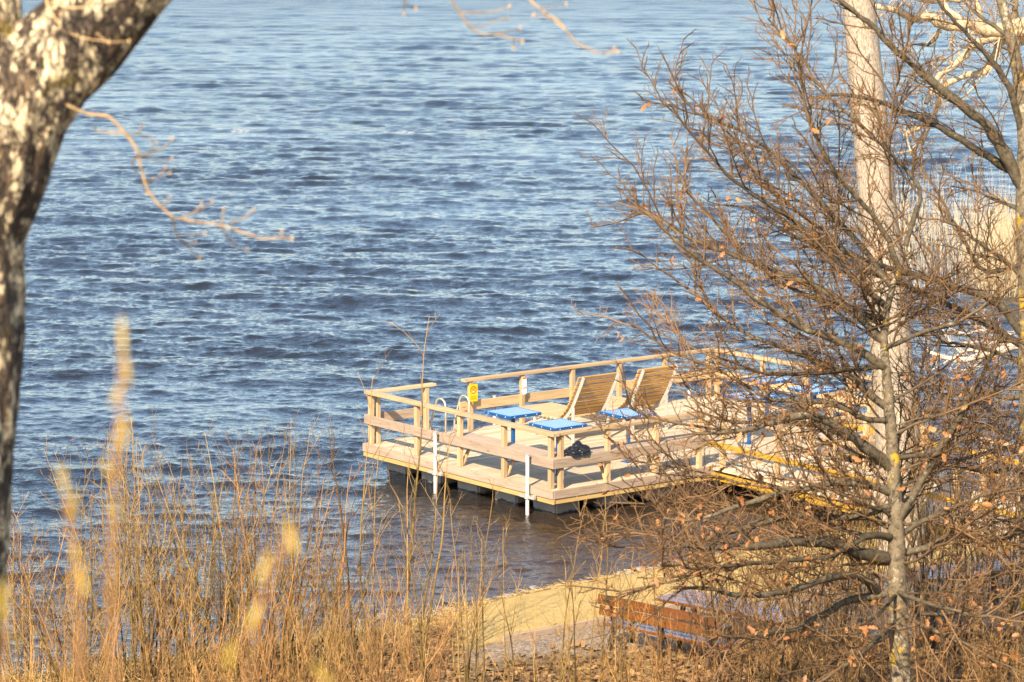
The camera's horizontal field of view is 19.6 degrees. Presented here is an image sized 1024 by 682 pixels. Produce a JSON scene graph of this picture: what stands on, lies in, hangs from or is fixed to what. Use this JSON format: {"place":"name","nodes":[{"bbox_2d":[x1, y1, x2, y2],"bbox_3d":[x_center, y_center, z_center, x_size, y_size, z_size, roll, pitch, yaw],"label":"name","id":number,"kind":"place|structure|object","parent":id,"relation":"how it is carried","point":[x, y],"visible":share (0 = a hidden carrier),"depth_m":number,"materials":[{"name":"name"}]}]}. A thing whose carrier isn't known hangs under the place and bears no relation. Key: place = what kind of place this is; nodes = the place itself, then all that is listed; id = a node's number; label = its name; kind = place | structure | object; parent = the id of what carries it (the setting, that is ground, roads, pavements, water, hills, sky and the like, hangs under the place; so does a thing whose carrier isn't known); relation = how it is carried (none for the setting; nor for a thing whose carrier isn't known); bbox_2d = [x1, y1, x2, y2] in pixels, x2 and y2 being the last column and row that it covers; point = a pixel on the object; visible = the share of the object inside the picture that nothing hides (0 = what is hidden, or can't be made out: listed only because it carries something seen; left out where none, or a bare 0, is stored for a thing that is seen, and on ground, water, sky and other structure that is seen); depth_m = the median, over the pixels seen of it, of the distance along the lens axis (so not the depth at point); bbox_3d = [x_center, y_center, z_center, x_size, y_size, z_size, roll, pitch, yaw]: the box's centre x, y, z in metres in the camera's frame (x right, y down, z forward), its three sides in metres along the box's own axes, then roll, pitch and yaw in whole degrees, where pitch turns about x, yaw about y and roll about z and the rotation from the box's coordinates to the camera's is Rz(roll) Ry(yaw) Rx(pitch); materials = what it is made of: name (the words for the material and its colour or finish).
{"place":"outdoors","nodes":[
{"label":"outdoors","id":0,"kind":"place"},
{"bbox_2d":[2,527,1010,681],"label":"dry grass","id":1,"kind":"structure","parent":0,"point":[42,677],"depth_m":45.72,"materials":[{"name":"plant"}]},
{"bbox_2d":[2,0,1023,678],"bbox_3d":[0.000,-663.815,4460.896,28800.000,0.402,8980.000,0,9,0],"label":"water","id":2,"kind":"structure","parent":0,"point":[412,170],"depth_m":99.22,"materials":[{"name":"blue liquid"}]},
{"bbox_2d":[363,347,875,513],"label":"floating jetty","id":3,"kind":"object","parent":2,"relation":"on","point":[478,457],"visible":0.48,"depth_m":59.25,"materials":[{"name":"brown wood"}]},
{"bbox_2d":[428,432,443,493],"bbox_3d":[-1.531,3.496,59.240,0.123,3.402,0.440,-7,11,-37],"label":"guide pole","id":4,"kind":"object","parent":3,"relation":"attached to","point":[434,472],"visible":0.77,"depth_m":59.04,"materials":[{"name":"metal"}]},
{"bbox_2d":[430,395,469,432],"bbox_3d":[-1.322,2.206,62.485,0.662,2.140,0.621,-7,11,-37],"label":"bathing ladder","id":5,"kind":"object","parent":3,"relation":"attached to","point":[455,416],"visible":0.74,"depth_m":62.34,"materials":[{"name":"silver metal"}]},
{"bbox_2d":[469,384,477,401],"bbox_3d":[-0.815,1.097,62.597,0.215,0.370,0.008,-7,11,-37],"label":"diving sign","id":6,"kind":"object","parent":3,"relation":"attached to","point":[473,392],"visible":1,"depth_m":62.59,"materials":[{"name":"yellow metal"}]},
{"bbox_2d":[485,407,541,461],"bbox_3d":[0.022,1.905,59.219,0.828,1.009,0.828,-7,11,-37],"label":"blue table","id":7,"kind":"object","parent":3,"relation":"on","point":[512,413],"visible":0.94,"depth_m":59.07,"materials":[{"name":"blue plastic"}]},
{"bbox_2d":[522,377,526,394],"bbox_3d":[0.263,0.972,63.422,0.132,0.380,0.008,-7,11,-37],"label":"paper notice","id":8,"kind":"object","parent":3,"relation":"attached to","point":[524,390],"visible":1,"depth_m":63.42,"materials":[{"name":"white paper"}]},
{"bbox_2d":[519,454,535,515],"bbox_3d":[0.296,3.848,56.912,0.123,3.402,0.440,-7,11,-37],"label":"guide pole","id":9,"kind":"object","parent":3,"relation":"attached to","point":[527,496],"visible":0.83,"depth_m":56.71,"materials":[{"name":"metal"}]},
{"bbox_2d":[529,418,586,474],"bbox_3d":[0.902,2.104,57.904,0.828,1.009,0.828,-7,11,-37],"label":"blue table","id":10,"kind":"object","parent":3,"relation":"on","point":[559,424],"visible":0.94,"depth_m":57.71,"materials":[{"name":"metal"}]},
{"bbox_2d":[519,372,619,443],"bbox_3d":[1.134,1.262,62.053,1.110,1.432,2.385,-7,11,-37],"label":"slatted lounger","id":11,"kind":"object","parent":3,"relation":"on","point":[569,411],"visible":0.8,"depth_m":61.46,"materials":[{"name":"wood"}]},
{"bbox_2d":[564,441,590,456],"bbox_3d":[1.221,2.062,56.726,0.636,0.264,0.367,-7,11,-37],"label":"black bag","id":12,"kind":"object","parent":3,"relation":"on","point":[577,449],"visible":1,"depth_m":56.65,"materials":[{"name":"plastic"}]},
{"bbox_2d":[579,365,677,434],"bbox_3d":[2.406,1.114,63.029,1.110,1.432,2.386,-7,11,-37],"label":"slatted lounger","id":13,"kind":"object","parent":3,"relation":"on","point":[657,397],"visible":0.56,"depth_m":62.40,"materials":[{"name":"wood"}]},
{"bbox_2d":[600,408,656,462],"bbox_3d":[2.323,1.915,59.157,0.828,1.009,0.828,-7,11,-37],"label":"blue table","id":14,"kind":"object","parent":3,"relation":"on","point":[628,411],"visible":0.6,"depth_m":59.04,"materials":[{"name":"metal"}]},
{"bbox_2d":[722,391,776,444],"bbox_3d":[4.899,1.615,61.133,0.828,1.009,0.828,-7,11,-37],"label":"blue table","id":15,"kind":"object","parent":3,"relation":"on","point":[748,437],"visible":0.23,"depth_m":61.09,"materials":[{"name":"metal"}]},
{"bbox_2d":[741,375,793,416],"bbox_3d":[5.450,1.292,63.270,0.828,1.009,0.828,-7,11,-37],"label":"blue table","id":16,"kind":"object","parent":3,"relation":"on","point":[779,380],"visible":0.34,"depth_m":63.05,"materials":[{"name":"metal"}]},
{"bbox_2d":[787,383,841,435],"bbox_3d":[6.332,1.479,62.032,0.828,1.009,0.828,-7,11,-37],"label":"blue table","id":17,"kind":"object","parent":3,"relation":"on","point":[816,391],"visible":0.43,"depth_m":61.80,"materials":[{"name":"metal"}]},
{"bbox_2d":[806,163,1017,296],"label":"reeds","id":18,"kind":"object","parent":2,"relation":"in","point":[1004,226],"visible":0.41,"depth_m":93.92,"materials":[{"name":"plant"}]},
{"bbox_2d":[918,307,1017,379],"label":"fallen tree","id":19,"kind":"object","parent":2,"relation":"in","point":[947,358],"visible":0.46,"depth_m":71.75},
{"bbox_2d":[128,523,1020,681],"bbox_3d":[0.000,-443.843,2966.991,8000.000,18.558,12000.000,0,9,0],"label":"ground","id":20,"kind":"structure","parent":0,"point":[548,604],"depth_m":46.80,"materials":[{"name":"beige sand"}]},
{"bbox_2d":[0,579,18,681],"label":"catkin twig","id":21,"kind":"object","parent":20,"relation":"on","point":[3,593],"visible":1,"depth_m":4.31,"materials":[{"name":"yellow plant"}]},
{"bbox_2d":[2,493,99,681],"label":"bare shrub","id":22,"kind":"object","parent":20,"relation":"on","point":[22,623],"visible":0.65,"depth_m":43.85,"materials":[{"name":"brown plant"}]},
{"bbox_2d":[2,531,142,681],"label":"bare shrub","id":23,"kind":"object","parent":20,"relation":"on","point":[31,667],"visible":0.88,"depth_m":38.70,"materials":[{"name":"brown plant"}]},
{"bbox_2d":[60,465,86,681],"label":"catkin twig","id":24,"kind":"object","parent":20,"relation":"on","point":[71,514],"visible":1,"depth_m":4.81,"materials":[{"name":"yellow plant"}]},
{"bbox_2d":[6,440,163,681],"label":"bare shrub","id":25,"kind":"object","parent":20,"relation":"on","point":[92,601],"visible":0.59,"depth_m":43.06,"materials":[{"name":"brown plant"}]},
{"bbox_2d":[15,530,191,681],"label":"bare shrub","id":26,"kind":"object","parent":20,"relation":"on","point":[121,675],"visible":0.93,"depth_m":37.59,"materials":[{"name":"brown plant"}]},
{"bbox_2d":[102,316,129,681],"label":"catkin twig","id":27,"kind":"object","parent":20,"relation":"on","point":[121,435],"visible":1,"depth_m":4.68,"materials":[{"name":"yellow plant"}]},
{"bbox_2d":[40,401,223,681],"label":"bare shrub","id":28,"kind":"object","parent":20,"relation":"on","point":[136,616],"visible":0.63,"depth_m":43.70,"materials":[{"name":"brown plant"}]},
{"bbox_2d":[90,568,258,681],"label":"bare shrub","id":29,"kind":"object","parent":20,"relation":"on","point":[190,657],"visible":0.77,"depth_m":39.48,"materials":[{"name":"brown plant"}]},
{"bbox_2d":[90,427,285,681],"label":"bare shrub","id":30,"kind":"object","parent":20,"relation":"on","point":[143,625],"visible":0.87,"depth_m":43.09,"materials":[{"name":"brown plant"}]},
{"bbox_2d":[94,412,282,678],"bbox_3d":[-4.252,3.121,43.850,2.579,4.106,3.278,-8,12,-42],"label":"bare shrub","id":31,"kind":"object","parent":20,"relation":"on","point":[222,593],"visible":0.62,"depth_m":43.82,"materials":[{"name":"brown plant"}]},
{"bbox_2d":[167,533,287,681],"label":"bare shrub","id":32,"kind":"object","parent":20,"relation":"on","point":[241,648],"visible":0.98,"depth_m":37.66,"materials":[{"name":"brown plant"}]},
{"bbox_2d":[139,411,339,681],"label":"bare shrub","id":33,"kind":"object","parent":20,"relation":"on","point":[233,597],"visible":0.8,"depth_m":43.30,"materials":[{"name":"brown plant"}]},
{"bbox_2d":[226,521,296,681],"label":"catkin twig","id":34,"kind":"object","parent":20,"relation":"on","point":[255,616],"visible":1,"depth_m":4.51,"materials":[{"name":"yellow plant"}]},
{"bbox_2d":[206,418,378,681],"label":"bare shrub","id":35,"kind":"object","parent":20,"relation":"on","point":[256,601],"visible":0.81,"depth_m":42.95,"materials":[{"name":"brown plant"}]},
{"bbox_2d":[252,568,365,681],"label":"bare shrub","id":36,"kind":"object","parent":20,"relation":"on","point":[313,661],"visible":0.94,"depth_m":38.37,"materials":[{"name":"brown plant"}]},
{"bbox_2d":[0,0,618,639],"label":"forked tree","id":37,"kind":"object","parent":20,"relation":"on","point":[62,62],"visible":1,"depth_m":13.82,"materials":[{"name":"grey plant"}]},
{"bbox_2d":[315,662,328,681],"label":"catkin twig","id":38,"kind":"object","parent":20,"relation":"on","point":[321,673],"visible":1,"depth_m":4.42,"materials":[{"name":"yellow plant"}]},
{"bbox_2d":[260,466,393,679],"bbox_3d":[-2.755,3.461,43.634,1.973,3.275,2.247,-1,9,-9],"label":"bare shrub","id":39,"kind":"object","parent":20,"relation":"on","point":[320,565],"visible":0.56,"depth_m":43.59,"materials":[{"name":"brown plant"}]},
{"bbox_2d":[302,514,426,681],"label":"bare shrub","id":40,"kind":"object","parent":20,"relation":"on","point":[352,624],"visible":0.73,"depth_m":42.67,"materials":[{"name":"brown plant"}]},
{"bbox_2d":[284,583,464,681],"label":"bare shrub","id":41,"kind":"object","parent":20,"relation":"on","point":[347,663],"visible":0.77,"depth_m":39.83,"materials":[{"name":"brown plant"}]},
{"bbox_2d":[304,311,466,677],"bbox_3d":[-1.842,2.393,43.375,2.114,5.490,2.452,5,10,31],"label":"bare shrub","id":42,"kind":"object","parent":20,"relation":"on","point":[409,553],"visible":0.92,"depth_m":43.75,"materials":[{"name":"brown plant"}]},
{"bbox_2d":[332,561,501,681],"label":"bare shrub","id":43,"kind":"object","parent":20,"relation":"on","point":[397,670],"visible":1,"depth_m":37.26,"materials":[{"name":"brown plant"}]},
{"bbox_2d":[368,541,485,681],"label":"bare shrub","id":44,"kind":"object","parent":20,"relation":"on","point":[437,642],"visible":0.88,"depth_m":41.99,"materials":[{"name":"brown plant"}]},
{"bbox_2d":[388,500,492,681],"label":"bare shrub","id":45,"kind":"object","parent":20,"relation":"on","point":[422,656],"visible":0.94,"depth_m":37.89,"materials":[{"name":"brown plant"}]},
{"bbox_2d":[431,477,526,681],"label":"bare shrub","id":46,"kind":"object","parent":20,"relation":"on","point":[467,623],"visible":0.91,"depth_m":41.42,"materials":[{"name":"brown plant"}]},
{"bbox_2d":[15,620,1020,681],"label":"leaf litter","id":47,"kind":"object","parent":20,"relation":"on","point":[495,676],"visible":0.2,"depth_m":43.91,"materials":[{"name":"brown plant"}]},
{"bbox_2d":[482,494,592,681],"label":"bare shrub","id":48,"kind":"object","parent":20,"relation":"on","point":[562,672],"visible":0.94,"depth_m":39.09,"materials":[{"name":"brown plant"}]},
{"bbox_2d":[480,620,617,681],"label":"bare shrub","id":49,"kind":"object","parent":20,"relation":"on","point":[584,676],"visible":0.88,"depth_m":39.57,"materials":[{"name":"brown plant"}]},
{"bbox_2d":[540,464,640,681],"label":"bare shrub","id":50,"kind":"object","parent":20,"relation":"on","point":[603,632],"visible":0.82,"depth_m":39.33,"materials":[{"name":"brown plant"}]},
{"bbox_2d":[501,595,731,640],"bbox_3d":[1.725,4.439,46.944,4.621,0.220,0.070,-6,11,-35],"label":"timber edging","id":51,"kind":"object","parent":20,"relation":"on","point":[540,631],"visible":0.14,"depth_m":46.12,"materials":[{"name":"brown wood"}]},
{"bbox_2d":[574,565,696,681],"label":"bare shrub","id":52,"kind":"object","parent":20,"relation":"on","point":[638,661],"visible":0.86,"depth_m":39.03,"materials":[{"name":"brown plant"}]},
{"bbox_2d":[597,594,740,667],"bbox_3d":[2.351,4.369,44.351,2.300,0.929,0.671,8,11,41],"label":"park bench","id":53,"kind":"object","parent":20,"relation":"on","point":[683,616],"visible":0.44,"depth_m":44.17,"materials":[{"name":"brown wood"}]},
{"bbox_2d":[628,546,806,681],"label":"bare shrub","id":54,"kind":"object","parent":20,"relation":"on","point":[671,662],"visible":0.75,"depth_m":38.45,"materials":[{"name":"brown plant"}]},
{"bbox_2d":[655,590,803,651],"bbox_3d":[3.385,4.444,45.587,2.400,0.768,0.790,8,11,41],"label":"picnic table","id":55,"kind":"object","parent":20,"relation":"on","point":[681,601],"visible":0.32,"depth_m":45.71,"materials":[{"name":"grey wood"}]},
{"bbox_2d":[664,475,805,651],"bbox_3d":[3.552,3.353,44.782,2.342,2.933,1.842,4,9,24],"label":"bare shrub","id":56,"kind":"object","parent":20,"relation":"on","point":[735,578],"visible":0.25,"depth_m":44.73,"materials":[{"name":"brown plant"}]},
{"bbox_2d":[674,498,870,681],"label":"bare shrub","id":57,"kind":"object","parent":20,"relation":"on","point":[742,658],"visible":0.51,"depth_m":39.08,"materials":[{"name":"brown plant"}]},
{"bbox_2d":[551,0,1023,681],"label":"oak tree","id":58,"kind":"object","parent":20,"relation":"on","point":[897,508],"visible":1,"depth_m":36.18,"materials":[{"name":"brown plant"}]},
{"bbox_2d":[693,493,883,681],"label":"bare shrub","id":59,"kind":"object","parent":20,"relation":"on","point":[823,620],"visible":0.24,"depth_m":41.65,"materials":[{"name":"brown plant"}]},
{"bbox_2d":[695,431,888,656],"bbox_3d":[4.264,2.999,44.355,2.934,3.659,1.924,2,9,12],"label":"bare shrub","id":60,"kind":"object","parent":20,"relation":"on","point":[862,545],"visible":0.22,"depth_m":44.44,"materials":[{"name":"brown plant"}]},
{"bbox_2d":[745,581,889,681],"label":"bare shrub","id":61,"kind":"object","parent":20,"relation":"on","point":[773,677],"visible":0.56,"depth_m":39.56,"materials":[{"name":"brown plant"}]},
{"bbox_2d":[789,523,890,681],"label":"bare shrub","id":62,"kind":"object","parent":20,"relation":"on","point":[845,671],"visible":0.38,"depth_m":39.68,"materials":[{"name":"brown plant"}]},
{"bbox_2d":[701,0,1023,681],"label":"edge tree","id":63,"kind":"object","parent":20,"relation":"on","point":[1006,162],"visible":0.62,"depth_m":39.05,"materials":[{"name":"brown plant"}]},
{"bbox_2d":[709,403,1019,544],"bbox_3d":[7.497,2.502,56.189,2.610,1.370,8.601,-7,11,-37],"label":"gangway","id":64,"kind":"object","parent":20,"relation":"on","point":[729,470],"visible":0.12,"depth_m":57.39,"materials":[{"name":"brown wood"}]},
{"bbox_2d":[805,376,939,608],"bbox_3d":[5.781,2.442,47.379,2.343,3.889,2.668,-1,9,-6],"label":"bare shrub","id":65,"kind":"object","parent":20,"relation":"on","point":[923,503],"visible":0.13,"depth_m":47.35,"materials":[{"name":"brown plant"}]},
{"bbox_2d":[843,0,930,560],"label":"aspen tree","id":66,"kind":"object","parent":20,"relation":"on","point":[867,43],"visible":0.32,"depth_m":50.42,"materials":[{"name":"beige plant"}]},
{"bbox_2d":[847,543,997,681],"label":"bare shrub","id":67,"kind":"object","parent":20,"relation":"on","point":[940,668],"visible":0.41,"depth_m":38.15,"materials":[{"name":"brown plant"}]},
{"bbox_2d":[851,413,1020,676],"bbox_3d":[6.668,2.917,43.479,2.169,4.125,3.307,-4,10,-26],"label":"bare shrub","id":68,"kind":"object","parent":20,"relation":"on","point":[963,582],"visible":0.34,"depth_m":43.24,"materials":[{"name":"brown plant"}]},
{"bbox_2d":[875,0,1023,153],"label":"old oak","id":69,"kind":"object","parent":20,"relation":"on","point":[992,34],"visible":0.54,"depth_m":55.48,"materials":[{"name":"beige plant"}]},
{"bbox_2d":[876,582,1023,681],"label":"bare shrub","id":70,"kind":"object","parent":20,"relation":"on","point":[955,656],"visible":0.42,"depth_m":39.59,"materials":[{"name":"brown plant"}]},
{"bbox_2d":[899,390,1018,648],"bbox_3d":[6.803,2.656,45.235,3.307,4.125,2.169,-6,11,-36],"label":"bare shrub","id":71,"kind":"object","parent":20,"relation":"on","point":[927,526],"visible":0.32,"depth_m":44.72,"materials":[{"name":"brown plant"}]},
{"bbox_2d":[907,559,1020,624],"bbox_3d":[7.235,3.967,46.620,2.400,0.768,0.790,-3,9,-20],"label":"picnic table","id":72,"kind":"object","parent":20,"relation":"on","point":[917,586],"visible":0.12,"depth_m":46.42,"materials":[{"name":"brown wood"}]},
{"bbox_2d":[930,352,1020,611],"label":"bare shrub","id":73,"kind":"object","parent":20,"relation":"on","point":[993,587],"visible":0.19,"depth_m":47.73,"materials":[{"name":"brown plant"}]},
{"bbox_2d":[948,555,1023,681],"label":"bare shrub","id":74,"kind":"object","parent":20,"relation":"on","point":[1017,662],"visible":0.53,"depth_m":39.32,"materials":[{"name":"brown plant"}]}
]}

